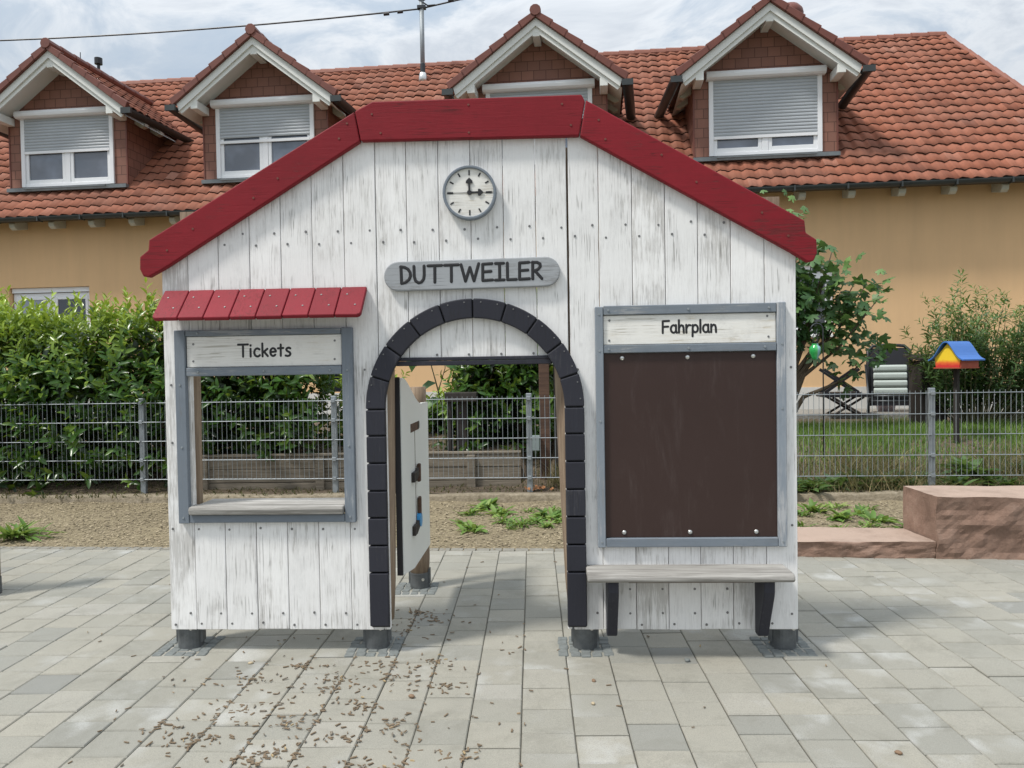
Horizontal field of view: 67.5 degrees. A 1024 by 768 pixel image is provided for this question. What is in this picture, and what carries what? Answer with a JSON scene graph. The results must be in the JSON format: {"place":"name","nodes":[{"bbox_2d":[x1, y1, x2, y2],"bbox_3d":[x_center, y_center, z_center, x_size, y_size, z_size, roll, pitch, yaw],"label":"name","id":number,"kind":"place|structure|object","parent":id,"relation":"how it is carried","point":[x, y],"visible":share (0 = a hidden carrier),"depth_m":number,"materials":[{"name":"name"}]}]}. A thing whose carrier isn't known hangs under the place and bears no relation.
{"place":"outdoors","nodes":[
{"label":"outdoors","id":0,"kind":"place"},
{"bbox_2d":[39,491,862,494],"bbox_3d":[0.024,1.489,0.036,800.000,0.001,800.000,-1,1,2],"label":"ground","id":1,"kind":"structure","parent":0,"point":[441,493],"depth_m":8.72,"materials":[{"name":"brown soil"}]},
{"bbox_2d":[0,500,902,551],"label":"mulch bed","id":2,"kind":"object","parent":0,"point":[152,530],"visible":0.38,"depth_m":6.70,"materials":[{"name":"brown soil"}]},
{"bbox_2d":[0,515,67,541],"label":"weed","id":3,"kind":"object","parent":2,"relation":"on","point":[17,531],"visible":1,"depth_m":6.34,"materials":[{"name":"green plant"}]},
{"bbox_2d":[0,490,902,503],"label":"kerb","id":4,"kind":"structure","parent":2,"relation":"on","point":[513,497],"depth_m":7.69,"materials":[{"name":"concrete"}]},
{"bbox_2d":[449,518,475,526],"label":"weed","id":5,"kind":"object","parent":2,"relation":"on","point":[460,521],"visible":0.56,"depth_m":6.60,"materials":[{"name":"green plant"}]},
{"bbox_2d":[453,505,484,516],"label":"weed","id":6,"kind":"object","parent":2,"relation":"on","point":[472,510],"visible":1,"depth_m":6.97,"materials":[{"name":"green plant"}]},
{"bbox_2d":[456,519,487,534],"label":"weed","id":7,"kind":"object","parent":2,"relation":"on","point":[474,527],"visible":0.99,"depth_m":6.32,"materials":[{"name":"green plant"}]},
{"bbox_2d":[468,497,498,511],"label":"weed","id":8,"kind":"object","parent":2,"relation":"on","point":[484,503],"visible":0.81,"depth_m":7.25,"materials":[{"name":"green plant"}]},
{"bbox_2d":[485,504,517,517],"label":"weed","id":9,"kind":"object","parent":2,"relation":"on","point":[501,511],"visible":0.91,"depth_m":6.93,"materials":[{"name":"green plant"}]},
{"bbox_2d":[488,512,524,524],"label":"weed","id":10,"kind":"object","parent":2,"relation":"on","point":[504,519],"visible":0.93,"depth_m":6.63,"materials":[{"name":"green plant"}]},
{"bbox_2d":[505,522,518,529],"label":"weed","id":11,"kind":"object","parent":2,"relation":"on","point":[509,527],"visible":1,"depth_m":6.40,"materials":[{"name":"green plant"}]},
{"bbox_2d":[505,516,533,527],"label":"weed","id":12,"kind":"object","parent":2,"relation":"on","point":[522,523],"visible":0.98,"depth_m":6.47,"materials":[{"name":"green plant"}]},
{"bbox_2d":[521,507,537,513],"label":"weed","id":13,"kind":"object","parent":2,"relation":"on","point":[529,509],"visible":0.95,"depth_m":7.07,"materials":[{"name":"green plant"}]},
{"bbox_2d":[523,516,544,524],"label":"weed","id":14,"kind":"object","parent":2,"relation":"on","point":[532,519],"visible":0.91,"depth_m":6.61,"materials":[{"name":"green plant"}]},
{"bbox_2d":[534,520,555,527],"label":"weed","id":15,"kind":"object","parent":2,"relation":"on","point":[545,524],"visible":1,"depth_m":6.43,"materials":[{"name":"green plant"}]},
{"bbox_2d":[530,507,561,520],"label":"weed","id":16,"kind":"object","parent":2,"relation":"on","point":[545,514],"visible":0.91,"depth_m":6.78,"materials":[{"name":"green plant"}]},
{"bbox_2d":[549,515,561,523],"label":"weed","id":17,"kind":"object","parent":2,"relation":"on","point":[559,519],"visible":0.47,"depth_m":6.63,"materials":[{"name":"green plant"}]},
{"bbox_2d":[797,509,814,516],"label":"weed","id":18,"kind":"object","parent":2,"relation":"on","point":[804,513],"visible":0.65,"depth_m":6.64,"materials":[{"name":"green plant"}]},
{"bbox_2d":[797,520,815,526],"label":"weed","id":19,"kind":"object","parent":2,"relation":"on","point":[801,524],"visible":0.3,"depth_m":6.24,"materials":[{"name":"green plant"}]},
{"bbox_2d":[797,498,838,513],"bbox_3d":[2.709,1.094,6.833,0.274,0.116,0.283,-1,1,-15],"label":"weed","id":20,"kind":"object","parent":2,"relation":"on","point":[811,506],"visible":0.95,"depth_m":6.85,"materials":[{"name":"green plant"}]},
{"bbox_2d":[817,501,852,509],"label":"weed","id":21,"kind":"object","parent":2,"relation":"on","point":[833,506],"visible":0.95,"depth_m":7.00,"materials":[{"name":"green plant"}]},
{"bbox_2d":[829,522,848,527],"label":"weed","id":22,"kind":"object","parent":2,"relation":"on","point":[840,526],"visible":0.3,"depth_m":6.18,"materials":[{"name":"green plant"}]},
{"bbox_2d":[826,508,856,521],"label":"weed","id":23,"kind":"object","parent":2,"relation":"on","point":[844,515],"visible":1,"depth_m":6.49,"materials":[{"name":"green plant"}]},
{"bbox_2d":[850,504,871,514],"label":"weed","id":24,"kind":"object","parent":2,"relation":"on","point":[858,509],"visible":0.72,"depth_m":6.71,"materials":[{"name":"green plant"}]},
{"bbox_2d":[797,527,935,558],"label":"sandstone block","id":25,"kind":"structure","parent":2,"relation":"on","point":[892,543],"depth_m":5.34,"materials":[{"name":"stone"}]},
{"bbox_2d":[858,503,878,509],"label":"weed","id":26,"kind":"object","parent":2,"relation":"on","point":[869,507],"visible":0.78,"depth_m":6.91,"materials":[{"name":"green plant"}]},
{"bbox_2d":[854,519,885,527],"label":"weed","id":27,"kind":"object","parent":2,"relation":"on","point":[868,524],"visible":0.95,"depth_m":6.25,"materials":[{"name":"green plant"}]},
{"bbox_2d":[857,509,899,522],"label":"weed","id":28,"kind":"object","parent":2,"relation":"on","point":[874,518],"visible":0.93,"depth_m":6.48,"materials":[{"name":"green plant"}]},
{"bbox_2d":[885,519,902,527],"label":"weed","id":29,"kind":"object","parent":2,"relation":"on","point":[896,522],"visible":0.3,"depth_m":6.18,"materials":[{"name":"green plant"}]},
{"bbox_2d":[903,485,1023,559],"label":"sandstone block","id":30,"kind":"structure","parent":2,"relation":"on","point":[969,522],"depth_m":5.22,"materials":[{"name":"brown stone"}]},
{"bbox_2d":[0,549,1023,767],"bbox_3d":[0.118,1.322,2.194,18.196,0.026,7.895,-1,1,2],"label":"paving","id":31,"kind":"structure","parent":0,"point":[931,637],"depth_m":3.34,"materials":[{"name":"concrete"}]},
{"bbox_2d":[0,565,1,593],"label":"play wall","id":32,"kind":"structure","parent":31,"relation":"on","point":[0,581],"depth_m":4.79,"materials":[{"name":"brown wood"}]},
{"bbox_2d":[0,546,563,551],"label":"paving edging","id":33,"kind":"object","parent":31,"relation":"on","point":[432,549],"visible":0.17,"depth_m":5.90,"materials":[{"name":"concrete"}]},
{"bbox_2d":[68,567,694,767],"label":"wood chip crumbs","id":34,"kind":"object","parent":31,"relation":"on","point":[331,738],"visible":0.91,"depth_m":2.99,"materials":[{"name":"brown wood"}]},
{"bbox_2d":[152,582,817,657],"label":"paving setts","id":35,"kind":"structure","parent":31,"relation":"on","point":[211,642],"depth_m":3.71,"materials":[{"name":"stone"}]},
{"bbox_2d":[140,95,816,650],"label":"play station house","id":36,"kind":"structure","parent":35,"relation":"on","point":[366,251],"depth_m":3.61,"materials":[{"name":"white paint"}]},
{"bbox_2d":[174,327,356,523],"bbox_3d":[-1.183,0.202,3.676,0.864,0.931,0.033,-1,1,3],"label":"ticket window frame","id":37,"kind":"structure","parent":36,"relation":"in","point":[182,372],"depth_m":3.66,"materials":[{"name":"blue paint"}]},
{"bbox_2d":[894,750,902,754],"bbox_3d":[1.341,1.279,2.658,0.020,0.014,0.024,-2,2,-26],"label":"pebble","id":38,"kind":"object","parent":31,"relation":"on","point":[898,752],"visible":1,"depth_m":2.65,"materials":[{"name":"beige stone"}]},
{"bbox_2d":[0,417,1023,494],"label":"garden ground","id":39,"kind":"structure","parent":0,"point":[155,485],"depth_m":8.33,"materials":[{"name":"green plant"}]},
{"bbox_2d":[0,277,342,496],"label":"laurel hedge","id":40,"kind":"object","parent":39,"relation":"on","point":[99,369],"visible":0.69,"depth_m":8.27,"materials":[{"name":"green plant"}]},
{"bbox_2d":[0,439,559,498],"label":"leaf litter","id":41,"kind":"object","parent":39,"relation":"on","point":[240,491],"visible":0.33,"depth_m":8.07,"materials":[{"name":"plant"}]},
{"bbox_2d":[202,450,520,493],"bbox_3d":[-1.645,0.946,8.169,3.490,0.422,0.105,-1,1,2],"label":"raised garden bed","id":42,"kind":"object","parent":39,"relation":"on","point":[500,458],"visible":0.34,"depth_m":8.17,"materials":[{"name":"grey wood"}]},
{"bbox_2d":[316,367,410,448],"bbox_3d":[-1.742,0.246,9.372,1.152,1.561,1.168,-1,1,2],"label":"laurel","id":43,"kind":"object","parent":39,"relation":"on","point":[340,413],"visible":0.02,"depth_m":9.04,"materials":[{"name":"green plant"}]},
{"bbox_2d":[409,365,469,446],"bbox_3d":[-0.842,0.116,8.784,0.749,1.345,0.151,-1,1,2],"label":"young sapling","id":44,"kind":"object","parent":39,"relation":"on","point":[428,383],"visible":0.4,"depth_m":8.82,"materials":[{"name":"green plant"}]},
{"bbox_2d":[426,387,474,435],"bbox_3d":[-0.734,0.448,9.884,1.180,1.020,1.047,-1,1,2],"label":"shrub","id":45,"kind":"object","parent":39,"relation":"on","point":[440,429],"visible":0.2,"depth_m":9.75,"materials":[{"name":"green plant"}]},
{"bbox_2d":[445,392,477,450],"bbox_3d":[-0.552,0.476,8.512,0.350,0.770,0.280,-1,1,2],"label":"garden bird table","id":46,"kind":"object","parent":39,"relation":"on","point":[465,397],"visible":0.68,"depth_m":8.46,"materials":[{"name":"brown wood"}]},
{"bbox_2d":[431,288,553,458],"bbox_3d":[0.006,-0.179,9.033,1.864,2.468,1.558,-1,1,2],"label":"laurel bush","id":47,"kind":"object","parent":39,"relation":"on","point":[505,381],"visible":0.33,"depth_m":8.69,"materials":[{"name":"green plant"}]},
{"bbox_2d":[0,0,1023,413],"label":"house","id":48,"kind":"structure","parent":39,"relation":"on","point":[898,158],"depth_m":13.21,"materials":[{"name":"paint"}]},
{"bbox_2d":[14,292,89,339],"bbox_3d":[-8.428,-1.136,14.116,1.540,1.070,0.082,-1,1,6],"label":"window","id":49,"kind":"structure","parent":48,"relation":"in","point":[61,301],"depth_m":14.07,"materials":[{"name":"white plastic"}]},
{"bbox_2d":[325,374,340,391],"bbox_3d":[-2.831,-0.840,13.470,0.980,1.950,0.020,-1,1,6],"label":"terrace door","id":50,"kind":"structure","parent":48,"relation":"in","point":[337,389],"depth_m":13.51,"materials":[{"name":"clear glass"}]},
{"bbox_2d":[417,0,434,82],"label":"roof mast","id":51,"kind":"object","parent":48,"relation":"on","point":[422,74],"visible":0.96,"depth_m":16.31,"materials":[{"name":"metal"}]},
{"bbox_2d":[0,0,459,40],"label":"overhead cable","id":52,"kind":"object","parent":51,"relation":"attached to","point":[400,11],"visible":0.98,"depth_m":16.78,"materials":[{"name":"black plastic"}]},
{"bbox_2d":[796,272,832,336],"bbox_3d":[4.515,-1.299,12.577,1.530,1.085,0.260,-1,1,6],"label":"window","id":53,"kind":"structure","parent":48,"relation":"in","point":[818,274],"depth_m":12.58,"materials":[{"name":"white plastic"}]},
{"bbox_2d":[0,388,1023,493],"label":"fence","id":54,"kind":"object","parent":39,"relation":"on","point":[142,422],"visible":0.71,"depth_m":7.75,"materials":[{"name":"metal"}]},
{"bbox_2d":[44,407,1018,419],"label":"terrace","id":55,"kind":"structure","parent":39,"relation":"on","point":[818,413],"depth_m":11.36,"materials":[{"name":"concrete"}]},
{"bbox_2d":[816,393,873,415],"bbox_3d":[4.876,0.303,11.247,0.700,0.314,0.417,-1,1,7],"label":"folding table","id":56,"kind":"object","parent":55,"relation":"on","point":[837,401],"visible":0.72,"depth_m":11.08,"materials":[{"name":"black plastic"}]},
{"bbox_2d":[818,368,860,393],"bbox_3d":[4.800,-0.047,11.241,0.540,0.376,0.320,-1,1,7],"label":"folding stool","id":57,"kind":"object","parent":56,"relation":"on","point":[832,377],"visible":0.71,"depth_m":11.13,"materials":[{"name":"black plastic"}]},
{"bbox_2d":[876,406,894,410],"bbox_3d":[5.739,0.335,11.766,0.310,0.160,0.310,-1,1,2],"label":"plastic tub","id":58,"kind":"object","parent":55,"relation":"on","point":[882,408],"visible":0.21,"depth_m":11.66,"materials":[{"name":"grey plastic"}]},
{"bbox_2d":[864,343,911,412],"bbox_3d":[5.719,-0.052,11.424,0.822,1.130,0.630,-1,1,16],"label":"folding garden chair","id":59,"kind":"object","parent":55,"relation":"on","point":[891,375],"visible":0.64,"depth_m":11.53,"materials":[{"name":"white plastic"}]},
{"bbox_2d":[524,485,553,489],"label":"fallen leaves","id":60,"kind":"object","parent":39,"relation":"on","point":[539,487],"visible":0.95,"depth_m":7.76,"materials":[{"name":"orange plant"}]},
{"bbox_2d":[539,364,558,479],"bbox_3d":[0.397,-0.086,8.140,0.225,2.300,0.105,-1,1,2],"label":"trellis post","id":61,"kind":"object","parent":39,"relation":"on","point":[544,416],"visible":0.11,"depth_m":8.10,"materials":[{"name":"brown wood"}]},
{"bbox_2d":[532,435,539,450],"bbox_3d":[0.223,0.622,8.065,0.140,0.155,0.100,-1,1,2],"label":"meter box","id":62,"kind":"object","parent":61,"relation":"attached to","point":[537,443],"visible":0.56,"depth_m":8.02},
{"bbox_2d":[535,436,1023,492],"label":"dry grass","id":63,"kind":"structure","parent":39,"relation":"on","point":[907,468],"depth_m":7.76,"materials":[{"name":"green plant"}]},
{"bbox_2d":[797,482,806,493],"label":"weed","id":64,"kind":"object","parent":39,"relation":"on","point":[799,489],"visible":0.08,"depth_m":7.41,"materials":[{"name":"green plant"}]},
{"bbox_2d":[807,477,825,484],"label":"weed","id":65,"kind":"object","parent":39,"relation":"on","point":[819,481],"visible":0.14,"depth_m":7.70,"materials":[{"name":"green plant"}]},
{"bbox_2d":[797,477,836,492],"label":"weed","id":66,"kind":"object","parent":39,"relation":"on","point":[822,486],"visible":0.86,"depth_m":7.48,"materials":[{"name":"green plant"}]},
{"bbox_2d":[810,323,823,457],"bbox_3d":[3.287,0.104,8.252,0.144,1.522,0.013,-1,1,2],"label":"hook pole","id":67,"kind":"object","parent":39,"relation":"on","point":[823,371],"visible":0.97,"depth_m":8.24,"materials":[{"name":"metal"}]},
{"bbox_2d":[809,330,820,359],"bbox_3d":[3.258,-0.420,8.240,0.124,0.321,0.124,-1,1,2],"label":"hanging lantern","id":68,"kind":"object","parent":67,"relation":"hanging from","point":[814,350],"visible":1,"depth_m":8.21,"materials":[{"name":"green glass"}]},
{"bbox_2d":[760,189,897,411],"bbox_3d":[3.573,-0.862,9.437,2.190,3.031,1.137,-1,1,2],"label":"fig tree","id":69,"kind":"object","parent":39,"relation":"on","point":[808,290],"visible":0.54,"depth_m":9.28,"materials":[{"name":"green plant"}]},
{"bbox_2d":[815,472,860,490],"bbox_3d":[3.243,0.965,7.655,0.485,0.150,0.452,-1,1,2],"label":"weed","id":70,"kind":"object","parent":39,"relation":"on","point":[841,482],"visible":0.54,"depth_m":7.56,"materials":[{"name":"green plant"}]},
{"bbox_2d":[839,465,891,485],"bbox_3d":[3.548,0.917,7.722,0.659,0.191,0.560,0,2,42],"label":"weed","id":71,"kind":"object","parent":39,"relation":"on","point":[858,474],"visible":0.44,"depth_m":7.64,"materials":[{"name":"green plant"}]},
{"bbox_2d":[850,478,888,490],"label":"weed","id":72,"kind":"object","parent":39,"relation":"on","point":[866,486],"visible":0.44,"depth_m":7.54,"materials":[{"name":"green plant"}]},
{"bbox_2d":[869,469,914,486],"bbox_3d":[3.754,0.935,7.665,0.501,0.155,0.452,-1,1,2],"label":"weed","id":73,"kind":"object","parent":39,"relation":"on","point":[896,484],"visible":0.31,"depth_m":7.60,"materials":[{"name":"green plant"}]},
{"bbox_2d":[797,415,1023,485],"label":"lawn grass","id":74,"kind":"structure","parent":39,"relation":"on","point":[815,428],"depth_m":8.65,"materials":[{"name":"green plant"}]},
{"bbox_2d":[894,477,927,488],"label":"weed","id":75,"kind":"object","parent":39,"relation":"on","point":[907,482],"visible":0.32,"depth_m":7.53,"materials":[{"name":"green plant"}]},
{"bbox_2d":[903,471,936,479],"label":"weed","id":76,"kind":"object","parent":39,"relation":"on","point":[919,474],"visible":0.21,"depth_m":7.78,"materials":[{"name":"green plant"}]},
{"bbox_2d":[903,354,946,424],"bbox_3d":[5.371,0.076,9.888,0.430,0.930,0.460,-1,1,2],"label":"garden cabinet","id":77,"kind":"object","parent":39,"relation":"on","point":[921,403],"visible":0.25,"depth_m":9.78,"materials":[{"name":"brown wood"}]},
{"bbox_2d":[928,341,984,443],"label":"bird house","id":78,"kind":"structure","parent":39,"relation":"on","point":[956,356],"depth_m":8.45,"materials":[{"name":"yellow paint"}]},
{"bbox_2d":[935,474,988,485],"bbox_3d":[4.396,0.951,7.539,0.519,0.158,0.476,0,2,24],"label":"weed","id":79,"kind":"object","parent":39,"relation":"on","point":[958,479],"visible":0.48,"depth_m":7.48,"materials":[{"name":"green plant"}]},
{"bbox_2d":[900,267,1023,425],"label":"tall shrub","id":80,"kind":"object","parent":39,"relation":"on","point":[981,380],"visible":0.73,"depth_m":9.49,"materials":[{"name":"green plant"}]},
{"bbox_2d":[938,455,1000,476],"bbox_3d":[4.653,0.830,7.792,0.584,0.194,0.681,0,2,37],"label":"weed","id":81,"kind":"object","parent":39,"relation":"on","point":[966,467],"visible":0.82,"depth_m":7.79,"materials":[{"name":"green plant"}]},
{"bbox_2d":[972,474,1008,485],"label":"weed","id":82,"kind":"object","parent":39,"relation":"on","point":[990,478],"visible":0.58,"depth_m":7.57,"materials":[{"name":"green plant"}]},
{"bbox_2d":[981,477,1023,485],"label":"weed","id":83,"kind":"object","parent":39,"relation":"on","point":[1010,482],"visible":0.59,"depth_m":7.41,"materials":[{"name":"green plant"}]},
{"bbox_2d":[1003,460,1023,473],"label":"weed","id":84,"kind":"object","parent":39,"relation":"on","point":[1015,466],"visible":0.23,"depth_m":7.81,"materials":[{"name":"green plant"}]},
{"bbox_2d":[0,0,1023,85],"label":"sky","id":85,"kind":"structure","parent":0,"point":[462,30],"materials":[{"name":"white"}]}
]}

